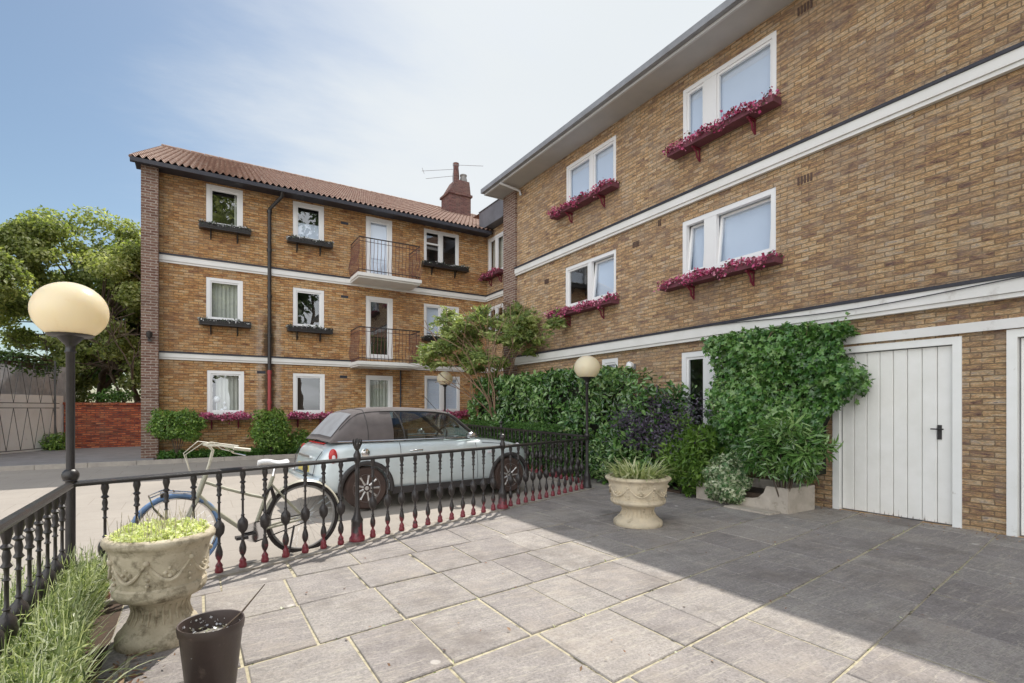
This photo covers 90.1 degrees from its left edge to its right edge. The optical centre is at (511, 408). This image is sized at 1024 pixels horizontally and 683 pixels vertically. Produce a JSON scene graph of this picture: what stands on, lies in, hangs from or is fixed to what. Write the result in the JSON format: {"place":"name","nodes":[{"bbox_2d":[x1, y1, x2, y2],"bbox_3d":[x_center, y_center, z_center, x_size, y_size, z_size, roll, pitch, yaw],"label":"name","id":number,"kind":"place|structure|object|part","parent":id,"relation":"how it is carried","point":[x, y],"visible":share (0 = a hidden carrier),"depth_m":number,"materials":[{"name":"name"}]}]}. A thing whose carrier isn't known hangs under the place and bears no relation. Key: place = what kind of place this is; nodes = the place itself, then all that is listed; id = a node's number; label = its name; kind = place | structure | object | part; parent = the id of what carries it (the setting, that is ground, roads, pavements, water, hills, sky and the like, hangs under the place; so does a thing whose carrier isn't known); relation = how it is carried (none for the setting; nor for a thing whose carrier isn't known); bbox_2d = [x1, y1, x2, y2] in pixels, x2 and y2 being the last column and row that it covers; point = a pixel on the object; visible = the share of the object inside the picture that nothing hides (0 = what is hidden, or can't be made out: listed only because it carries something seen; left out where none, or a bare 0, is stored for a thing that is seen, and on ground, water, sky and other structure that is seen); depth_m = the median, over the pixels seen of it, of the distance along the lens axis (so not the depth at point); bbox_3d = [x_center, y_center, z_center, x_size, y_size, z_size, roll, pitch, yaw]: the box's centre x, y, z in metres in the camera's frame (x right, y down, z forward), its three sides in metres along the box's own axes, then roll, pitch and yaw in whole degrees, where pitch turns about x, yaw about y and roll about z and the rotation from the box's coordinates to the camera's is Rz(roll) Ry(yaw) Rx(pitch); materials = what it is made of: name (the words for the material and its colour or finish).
{"place":"outdoors","nodes":[
{"label":"outdoors","id":0,"kind":"place"},
{"bbox_2d":[0,446,154,465],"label":"pavement","id":1,"kind":"structure","parent":0,"point":[101,454],"depth_m":13.24,"materials":[{"name":"concrete"}]},
{"bbox_2d":[0,360,58,451],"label":"lattice fence","id":2,"kind":"object","parent":1,"relation":"on","point":[54,403],"visible":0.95,"depth_m":14.70,"materials":[{"name":"black paint"}]},
{"bbox_2d":[0,339,63,380],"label":"climbing plant","id":3,"kind":"object","parent":2,"relation":"attached to","point":[11,355],"visible":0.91,"depth_m":14.77,"materials":[{"name":"green plant"}]},
{"bbox_2d":[0,394,62,453],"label":"gate","id":4,"kind":"structure","parent":1,"relation":"on","point":[22,405],"depth_m":14.71,"materials":[{"name":"grey wood"}]},
{"bbox_2d":[0,363,65,431],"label":"board fence","id":5,"kind":"object","parent":1,"relation":"on","point":[46,389],"visible":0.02,"depth_m":15.66,"materials":[{"name":"grey wood"}]},
{"bbox_2d":[0,224,75,316],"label":"broadleaf tree","id":6,"kind":"object","parent":1,"relation":"on","point":[29,257],"visible":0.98,"depth_m":17.39,"materials":[{"name":"green plant"}]},
{"bbox_2d":[38,432,65,450],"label":"weed","id":7,"kind":"object","parent":1,"relation":"on","point":[59,440],"visible":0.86,"depth_m":15.18,"materials":[{"name":"green plant"}]},
{"bbox_2d":[41,298,140,402],"bbox_3d":[-13.015,-1.330,18.035,6.165,5.438,3.778,0,0,1],"label":"broadleaf tree","id":8,"kind":"object","parent":1,"relation":"on","point":[115,344],"visible":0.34,"depth_m":17.75,"materials":[{"name":"green plant"}]},
{"bbox_2d":[63,402,140,447],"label":"red brick wall","id":9,"kind":"structure","parent":1,"relation":"on","point":[105,424],"depth_m":16.41,"materials":[{"name":"red brick"}]},
{"bbox_2d":[88,388,135,402],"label":"wall plant","id":10,"kind":"object","parent":9,"relation":"on","point":[117,395],"depth_m":16.63,"materials":[{"name":"green plant"}]},
{"bbox_2d":[128,144,493,457],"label":"apartment block","id":11,"kind":"structure","parent":1,"relation":"on","point":[370,290],"depth_m":14.92,"materials":[{"name":"brown brick"}]},
{"bbox_2d":[213,396,219,409],"bbox_3d":[-8.090,-0.133,14.009,0.170,0.445,0.166,0,0,-32],"label":"table lamp","id":12,"kind":"object","parent":11,"relation":"in","point":[216,398],"visible":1,"depth_m":13.96,"materials":[{"name":"white glass"}]},
{"bbox_2d":[206,184,242,227],"bbox_3d":[-8.089,-5.495,14.369,1.480,1.150,0.888,0,0,-32],"label":"window","id":13,"kind":"structure","parent":11,"relation":"in","point":[224,205],"depth_m":14.29,"materials":[{"name":"white glass"}]},
{"bbox_2d":[206,277,242,320],"bbox_3d":[-7.911,-2.965,14.081,0.876,1.186,0.212,0,0,-32],"label":"window","id":14,"kind":"structure","parent":11,"relation":"in","point":[224,297],"depth_m":14.13,"materials":[{"name":"white glass"}]},
{"bbox_2d":[198,218,251,243],"bbox_3d":[-7.744,-4.806,13.851,1.302,0.473,0.342,0,0,-32],"label":"window box","id":15,"kind":"object","parent":11,"relation":"attached to","point":[210,226],"visible":1,"depth_m":13.76,"materials":[{"name":"black paint"}]},
{"bbox_2d":[198,317,251,335],"bbox_3d":[-7.757,-2.241,13.846,1.306,0.462,0.337,0,0,-32],"label":"window box","id":16,"kind":"object","parent":11,"relation":"attached to","point":[237,323],"visible":1,"depth_m":13.76,"materials":[{"name":"black paint"}]},
{"bbox_2d":[197,410,253,428],"bbox_3d":[-7.713,0.286,13.817,1.346,0.508,0.439,0,0,-32],"label":"window box","id":17,"kind":"object","parent":11,"relation":"attached to","point":[238,416],"visible":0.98,"depth_m":13.78,"materials":[{"name":"pink plant"}]},
{"bbox_2d":[207,370,243,414],"bbox_3d":[-8.068,-0.445,14.382,1.490,1.210,0.888,0,0,-32],"label":"window","id":18,"kind":"structure","parent":11,"relation":"in","point":[227,385],"depth_m":14.19,"materials":[{"name":"white glass"}]},
{"bbox_2d":[293,201,323,240],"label":"window","id":19,"kind":"structure","parent":11,"relation":"in","point":[308,219],"depth_m":15.30,"materials":[{"name":"white glass"}]},
{"bbox_2d":[293,287,323,327],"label":"window","id":20,"kind":"structure","parent":11,"relation":"in","point":[308,304],"depth_m":15.84,"materials":[{"name":"white glass"}]},
{"bbox_2d":[293,373,324,413],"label":"window","id":21,"kind":"structure","parent":11,"relation":"in","point":[308,389],"depth_m":15.84,"materials":[{"name":"white glass"}]},
{"bbox_2d":[286,234,333,255],"bbox_3d":[-5.912,-4.799,14.981,1.355,0.460,0.344,0,0,-32],"label":"window box","id":22,"kind":"object","parent":11,"relation":"attached to","point":[304,241],"visible":1,"depth_m":14.92,"materials":[{"name":"black paint"}]},
{"bbox_2d":[286,324,333,341],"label":"window box","id":23,"kind":"object","parent":11,"relation":"attached to","point":[317,329],"visible":1,"depth_m":14.91,"materials":[{"name":"black paint"}]},
{"bbox_2d":[286,411,333,426],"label":"window box","id":24,"kind":"object","parent":11,"relation":"attached to","point":[304,415],"visible":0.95,"depth_m":14.87,"materials":[{"name":"pink plant"}]},
{"bbox_2d":[366,216,391,275],"bbox_3d":[-4.451,-5.060,16.613,1.450,1.980,0.888,0,0,-32],"label":"door","id":25,"kind":"structure","parent":11,"relation":"in","point":[376,228],"depth_m":16.33,"materials":[{"name":"white glass"}]},
{"bbox_2d":[366,296,392,359],"bbox_3d":[-4.442,-2.560,16.619,1.470,1.980,0.888,0,0,-32],"label":"door","id":26,"kind":"structure","parent":11,"relation":"in","point":[379,310],"depth_m":17.00,"materials":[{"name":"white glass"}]},
{"bbox_2d":[366,375,392,417],"bbox_3d":[-4.442,-0.105,16.619,1.470,1.910,0.888,0,0,-32],"label":"door","id":27,"kind":"structure","parent":11,"relation":"in","point":[379,389],"depth_m":16.40,"materials":[{"name":"white glass"}]},
{"bbox_2d":[424,228,458,265],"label":"window","id":28,"kind":"structure","parent":11,"relation":"in","point":[439,246],"depth_m":18.04,"materials":[{"name":"white glass"}]},
{"bbox_2d":[424,303,458,336],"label":"window","id":29,"kind":"structure","parent":11,"relation":"in","point":[430,310],"depth_m":17.28,"materials":[{"name":"white glass"}]},
{"bbox_2d":[424,375,459,411],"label":"window","id":30,"kind":"structure","parent":11,"relation":"in","point":[433,392],"depth_m":17.38,"materials":[{"name":"white glass"}]},
{"bbox_2d":[420,334,465,342],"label":"window box","id":31,"kind":"object","parent":11,"relation":"attached to","point":[427,337],"visible":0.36,"depth_m":16.86,"materials":[{"name":"black paint"}]},
{"bbox_2d":[421,260,469,278],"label":"window box","id":32,"kind":"object","parent":11,"relation":"attached to","point":[444,266],"visible":1,"depth_m":17.18,"materials":[{"name":"black paint"}]},
{"bbox_2d":[425,409,469,423],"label":"window box","id":33,"kind":"object","parent":11,"relation":"attached to","point":[460,414],"visible":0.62,"depth_m":17.26,"materials":[{"name":"pink plant"}]},
{"bbox_2d":[422,163,474,181],"bbox_3d":[-2.717,-10.650,22.988,2.790,1.000,0.577,0,0,9],"label":"television aerial","id":34,"kind":"object","parent":11,"relation":"attached to","point":[448,169],"visible":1,"depth_m":23.14,"materials":[{"name":"grey metal"}]},
{"bbox_2d":[0,458,608,597],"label":"road","id":35,"kind":"structure","parent":0,"point":[20,489],"depth_m":7.69,"materials":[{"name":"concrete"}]},
{"bbox_2d":[0,454,297,471],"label":"kerb","id":36,"kind":"structure","parent":35,"relation":"on","point":[97,464],"depth_m":12.10,"materials":[{"name":"concrete"}]},
{"bbox_2d":[131,441,339,555],"bbox_3d":[-2.543,0.882,4.889,1.827,1.168,0.610,0,0,-39],"label":"bicycle","id":37,"kind":"object","parent":35,"relation":"on","point":[254,531],"visible":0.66,"depth_m":4.93,"materials":[{"name":"silver metal"}]},
{"bbox_2d":[103,471,593,605],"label":"railing plinth","id":38,"kind":"structure","parent":35,"relation":"on","point":[236,569],"depth_m":5.42,"materials":[{"name":"stone"}]},
{"bbox_2d":[0,483,73,675],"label":"iron railing","id":39,"kind":"object","parent":38,"relation":"on","point":[40,509],"visible":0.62,"depth_m":2.76,"materials":[{"name":"black metal"}]},
{"bbox_2d":[28,282,109,566],"bbox_3d":[-3.170,0.258,3.672,0.443,2.328,0.443,0,0,-32],"label":"lamp post","id":40,"kind":"object","parent":38,"relation":"on","point":[70,316],"visible":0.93,"depth_m":3.62,"materials":[{"name":"metal"}]},
{"bbox_2d":[73,434,587,599],"bbox_3d":[-0.891,0.867,6.456,0.194,1.110,7.196,0,0,40],"label":"iron railing","id":41,"kind":"object","parent":38,"relation":"on","point":[357,535],"visible":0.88,"depth_m":5.50,"materials":[{"name":"black metal"}]},
{"bbox_2d":[455,421,583,482],"bbox_3d":[-0.182,0.832,12.337,0.169,1.093,6.633,0,0,-26],"label":"iron railing","id":42,"kind":"object","parent":38,"relation":"on","point":[536,452],"visible":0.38,"depth_m":10.77,"materials":[{"name":"black metal"}]},
{"bbox_2d":[574,355,599,487],"bbox_3d":[1.359,0.227,9.263,0.469,2.390,0.469,0,0,-32],"label":"lamp post","id":43,"kind":"object","parent":38,"relation":"on","point":[587,368],"visible":1,"depth_m":9.19,"materials":[{"name":"metal"}]},
{"bbox_2d":[288,401,528,508],"bbox_3d":[-1.578,0.604,8.541,3.840,1.623,1.923,0,0,-36],"label":"convertible car","id":44,"kind":"object","parent":35,"relation":"on","point":[335,434],"visible":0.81,"depth_m":7.56,"materials":[{"name":"white metal"}]},
{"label":"rear window","id":45,"kind":"part","parent":44,"relation":"part of","materials":[{"name":"clear glass"}]},
{"bbox_2d":[437,371,452,434],"bbox_3d":[-2.017,0.111,15.382,0.469,2.478,0.469,0,0,-32],"label":"lamp post","id":46,"kind":"object","parent":35,"relation":"on","point":[447,375],"visible":0.87,"depth_m":15.28,"materials":[{"name":"metal"}]},
{"bbox_2d":[0,0,724,402],"label":"sky","id":47,"kind":"structure","parent":0,"point":[370,95],"materials":[{"name":"blue"}]},
{"bbox_2d":[96,483,1023,682],"bbox_3d":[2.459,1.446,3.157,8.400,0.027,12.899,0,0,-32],"label":"patio","id":48,"kind":"structure","parent":0,"point":[855,609],"depth_m":3.79,"materials":[{"name":"grey stone"}]},
{"bbox_2d":[76,603,122,682],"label":"lavender bed soil","id":49,"kind":"structure","parent":48,"relation":"on","point":[111,621],"depth_m":3.31,"materials":[{"name":"brown soil"}]},
{"bbox_2d":[0,539,145,682],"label":"lavender bush","id":50,"kind":"object","parent":49,"relation":"on","point":[61,625],"visible":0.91,"depth_m":2.55,"materials":[{"name":"green plant"}]},
{"bbox_2d":[73,645,165,682],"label":"long grass tuft","id":51,"kind":"object","parent":49,"relation":"on","point":[115,670],"visible":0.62,"depth_m":2.61,"materials":[{"name":"green plant"}]},
{"bbox_2d":[87,653,174,682],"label":"fallen leaves","id":52,"kind":"object","parent":48,"relation":"on","point":[133,675],"visible":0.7,"depth_m":2.75,"materials":[{"name":"brown plant"}]},
{"bbox_2d":[100,522,215,654],"bbox_3d":[-2.209,1.105,3.219,0.600,0.667,0.600,0,0,-32],"label":"stone urn","id":53,"kind":"object","parent":48,"relation":"on","point":[165,579],"visible":0.93,"depth_m":3.03,"materials":[{"name":"stone"}]},
{"bbox_2d":[105,508,211,542],"bbox_3d":[-2.208,0.739,3.218,0.562,0.183,0.560,0,0,-32],"label":"sedum plant","id":54,"kind":"object","parent":53,"relation":"on","point":[151,530],"visible":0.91,"depth_m":3.15,"materials":[{"name":"green plant"}]},
{"bbox_2d":[176,609,244,682],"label":"plastic plant pot","id":55,"kind":"object","parent":48,"relation":"on","point":[209,646],"visible":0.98,"depth_m":2.52,"materials":[{"name":"black plastic"}]},
{"bbox_2d":[222,584,264,628],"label":"twig","id":56,"kind":"object","parent":55,"relation":"on","point":[232,620],"visible":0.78,"depth_m":2.72,"materials":[{"name":"wood"}]},
{"bbox_2d":[252,508,983,672],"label":"joint weeds","id":57,"kind":"object","parent":48,"relation":"on","point":[690,575],"visible":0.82,"depth_m":3.69,"materials":[{"name":"green plant"}]},
{"bbox_2d":[605,473,671,528],"bbox_3d":[1.574,1.135,6.400,0.810,0.607,0.810,0,0,-32],"label":"stone urn","id":58,"kind":"object","parent":48,"relation":"on","point":[638,501],"visible":0.92,"depth_m":6.14,"materials":[{"name":"stone"}]},
{"bbox_2d":[591,455,684,480],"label":"spider plant","id":59,"kind":"object","parent":58,"relation":"on","point":[647,473],"visible":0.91,"depth_m":6.29,"materials":[{"name":"green plant"}]},
{"bbox_2d":[601,384,712,469],"bbox_3d":[2.516,0.481,9.110,1.024,1.888,2.527,0,0,-32],"label":"purple shrub","id":60,"kind":"object","parent":48,"relation":"on","point":[665,426],"visible":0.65,"depth_m":8.88,"materials":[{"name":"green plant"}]},
{"bbox_2d":[305,507,1021,670],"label":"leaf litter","id":61,"kind":"object","parent":48,"relation":"on","point":[508,628],"visible":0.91,"depth_m":4.78,"materials":[{"name":"brown plant"}]},
{"bbox_2d":[655,412,724,496],"bbox_3d":[2.978,0.771,8.404,1.120,1.469,1.107,0,0,-32],"label":"evergreen shrub","id":62,"kind":"object","parent":48,"relation":"on","point":[688,456],"visible":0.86,"depth_m":8.24,"materials":[{"name":"green plant"}]},
{"bbox_2d":[702,451,753,504],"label":"variegated ivy","id":63,"kind":"object","parent":48,"relation":"on","point":[727,480],"visible":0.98,"depth_m":7.56,"materials":[{"name":"green plant"}]},
{"bbox_2d":[473,0,1023,537],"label":"apartment block","id":64,"kind":"structure","parent":48,"relation":"on","point":[877,160],"depth_m":7.36,"materials":[{"name":"brick"}]},
{"bbox_2d":[478,267,502,285],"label":"window box","id":65,"kind":"object","parent":64,"relation":"attached to","point":[494,272],"visible":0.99,"depth_m":17.47,"materials":[{"name":"pink plant"}]},
{"bbox_2d":[488,231,502,272],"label":"window","id":66,"kind":"structure","parent":64,"relation":"in","point":[495,244],"depth_m":17.88,"materials":[{"name":"white glass"}]},
{"bbox_2d":[488,303,502,330],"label":"window","id":67,"kind":"structure","parent":64,"relation":"in","point":[496,308],"depth_m":17.95,"materials":[{"name":"white glass"}]},
{"bbox_2d":[543,291,619,325],"bbox_3d":[1.572,-2.293,12.044,0.448,0.506,2.468,0,0,-32],"label":"window box","id":68,"kind":"object","parent":64,"relation":"attached to","point":[609,299],"visible":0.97,"depth_m":11.74,"materials":[{"name":"pink plant"}]},
{"bbox_2d":[546,177,619,222],"bbox_3d":[1.601,-4.817,11.995,0.444,0.515,2.360,0,0,-32],"label":"window box","id":69,"kind":"object","parent":64,"relation":"attached to","point":[603,189],"visible":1,"depth_m":11.82,"materials":[{"name":"pink plant"}]},
{"bbox_2d":[566,135,615,202],"bbox_3d":[1.875,-5.510,12.055,0.106,1.076,1.786,0,0,-32],"label":"window","id":70,"kind":"structure","parent":64,"relation":"in","point":[600,162],"depth_m":11.98,"materials":[{"name":"white glass"}]},
{"bbox_2d":[566,249,616,306],"bbox_3d":[2.173,-2.982,12.256,0.950,1.095,2.420,0,0,-32],"label":"window","id":71,"kind":"structure","parent":64,"relation":"in","point":[590,279],"depth_m":12.05,"materials":[{"name":"white glass"}]},
{"bbox_2d":[602,358,617,379],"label":"window","id":72,"kind":"structure","parent":64,"relation":"in","point":[611,362],"depth_m":11.46,"materials":[{"name":"white glass"}]},
{"bbox_2d":[626,361,635,369],"bbox_3d":[2.489,-0.910,10.771,0.174,0.188,0.188,0,0,-32],"label":"wall light","id":73,"kind":"object","parent":64,"relation":"attached to","point":[631,364],"visible":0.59,"depth_m":10.72,"materials":[{"name":"white glass"}]},
{"bbox_2d":[682,350,721,431],"bbox_3d":[3.888,0.180,9.537,0.888,2.500,1.650,0,0,-32],"label":"window","id":74,"kind":"structure","parent":64,"relation":"in","point":[695,367],"depth_m":9.69,"materials":[{"name":"white glass"}]},
{"bbox_2d":[653,250,784,299],"bbox_3d":[3.495,-2.294,8.920,0.446,0.528,2.431,0,0,-32],"label":"window box","id":75,"kind":"object","parent":64,"relation":"attached to","point":[748,266],"visible":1,"depth_m":8.67,"materials":[{"name":"pink plant"}]},
{"bbox_2d":[662,86,781,161],"bbox_3d":[3.544,-4.791,8.833,0.435,0.523,2.214,0,0,-32],"label":"window box","id":76,"kind":"object","parent":64,"relation":"attached to","point":[751,112],"visible":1,"depth_m":8.65,"materials":[{"name":"pink plant"}]},
{"bbox_2d":[683,30,775,140],"bbox_3d":[3.781,-5.500,8.965,0.106,1.096,1.846,0,0,-32],"label":"window","id":77,"kind":"structure","parent":64,"relation":"in","point":[743,78],"depth_m":8.93,"materials":[{"name":"white glass"}]},
{"bbox_2d":[683,187,775,276],"bbox_3d":[4.082,-2.988,9.163,0.950,1.125,2.450,0,0,-32],"label":"window","id":78,"kind":"structure","parent":64,"relation":"in","point":[746,227],"depth_m":9.00,"materials":[{"name":"white glass"}]},
{"bbox_2d":[700,312,874,484],"bbox_3d":[3.965,-0.117,7.728,0.994,2.446,2.495,0,0,-32],"label":"ivy","id":79,"kind":"object","parent":64,"relation":"attached to","point":[778,372],"visible":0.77,"depth_m":7.60,"materials":[{"name":"green plant"}]},
{"bbox_2d":[694,276,1023,327],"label":"cable","id":80,"kind":"object","parent":64,"relation":"attached to","point":[872,305],"visible":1,"depth_m":6.81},
{"bbox_2d":[833,336,961,527],"bbox_3d":[5.075,0.279,6.815,0.165,2.318,1.470,0,0,-32],"label":"garage door","id":81,"kind":"structure","parent":64,"relation":"in","point":[900,454],"depth_m":6.70,"materials":[{"name":"white paint"}]},
{"bbox_2d":[1006,328,1023,536],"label":"garage door","id":82,"kind":"structure","parent":64,"relation":"in","point":[1014,337],"depth_m":5.77,"materials":[{"name":"white paint"}]},
{"bbox_2d":[724,504,780,514],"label":"stone slab","id":83,"kind":"structure","parent":48,"relation":"on","point":[752,509],"depth_m":7.20,"materials":[{"name":"grey stone"}]},
{"bbox_2d":[696,477,814,513],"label":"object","id":84,"kind":"object","parent":48,"relation":"on","point":[762,493],"visible":0.6,"depth_m":7.23,"materials":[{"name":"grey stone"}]},
{"bbox_2d":[731,410,843,496],"bbox_3d":[3.771,0.718,7.169,1.068,1.411,1.441,0,0,-32],"label":"oleander shrub","id":85,"kind":"object","parent":84,"relation":"in","point":[778,452],"visible":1,"depth_m":6.88,"materials":[{"name":"green plant"}]},
{"bbox_2d":[573,476,608,486],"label":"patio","id":86,"kind":"structure","parent":0,"point":[595,480],"depth_m":10.18,"materials":[{"name":"grey stone"}]},
{"bbox_2d":[529,469,683,493],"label":"hedge bed soil","id":87,"kind":"structure","parent":0,"point":[671,489],"depth_m":9.04,"materials":[{"name":"brown soil"}]},
{"bbox_2d":[405,298,569,425],"bbox_3d":[-0.643,-0.881,13.630,4.486,4.490,3.643,0,0,-11],"label":"feathery tree","id":88,"kind":"object","parent":87,"relation":"on","point":[520,332],"visible":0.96,"depth_m":13.64,"materials":[{"name":"green plant"}]},
{"bbox_2d":[448,418,580,476],"bbox_3d":[-0.215,0.856,13.123,0.574,1.170,5.908,0,0,-32],"label":"clipped hedge","id":89,"kind":"object","parent":87,"relation":"on","point":[513,423],"visible":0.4,"depth_m":11.80,"materials":[{"name":"green plant"}]},
{"bbox_2d":[466,364,700,489],"bbox_3d":[0.995,0.284,11.982,1.606,2.532,7.500,0,0,-32],"label":"laurel hedge","id":90,"kind":"object","parent":87,"relation":"on","point":[541,397],"visible":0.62,"depth_m":10.54,"materials":[{"name":"green plant"}]},
{"bbox_2d":[583,426,641,480],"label":"evergreen shrub","id":91,"kind":"object","parent":87,"relation":"on","point":[597,454],"visible":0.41,"depth_m":9.73,"materials":[{"name":"green plant"}]},
{"label":"ground","id":92,"kind":"structure","parent":0,"visible":0},
{"bbox_2d":[0,204,140,399],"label":"broadleaf tree","id":93,"kind":"object","parent":92,"relation":"on","point":[112,272],"visible":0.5,"depth_m":19.15,"materials":[{"name":"green plant"}]},
{"bbox_2d":[7,312,140,400],"bbox_3d":[-16.826,-2.400,22.600,7.336,7.562,5.925,0,0,-32],"label":"broadleaf tree","id":94,"kind":"object","parent":92,"relation":"on","point":[114,371],"visible":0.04,"depth_m":21.81,"materials":[{"name":"green plant"}]},
{"bbox_2d":[16,323,140,401],"bbox_3d":[-16.139,-1.076,18.351,2.322,4.866,4.684,0,0,23],"label":"broadleaf tree","id":95,"kind":"object","parent":92,"relation":"on","point":[84,384],"visible":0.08,"depth_m":18.49,"materials":[{"name":"green plant"}]},
{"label":"flower bed soil","id":96,"kind":"structure","parent":0,"visible":0},
{"bbox_2d":[143,406,207,458],"bbox_3d":[-8.364,0.585,12.742,1.412,1.336,0.945,0,0,-32],"label":"round shrub","id":97,"kind":"object","parent":96,"relation":"on","point":[177,428],"visible":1,"depth_m":12.58,"materials":[{"name":"green plant"}]},
{"bbox_2d":[156,446,299,458],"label":"ground cover","id":98,"kind":"object","parent":96,"relation":"on","point":[199,453],"visible":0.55,"depth_m":13.22,"materials":[{"name":"green plant"}]},
{"bbox_2d":[247,407,291,454],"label":"round shrub","id":99,"kind":"object","parent":96,"relation":"on","point":[270,434],"visible":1,"depth_m":13.63,"materials":[{"name":"green plant"}]},
{"bbox_2d":[279,427,312,453],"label":"bedding plant","id":100,"kind":"object","parent":96,"relation":"on","point":[296,439],"visible":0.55,"depth_m":14.19,"materials":[{"name":"green plant"}]}
]}

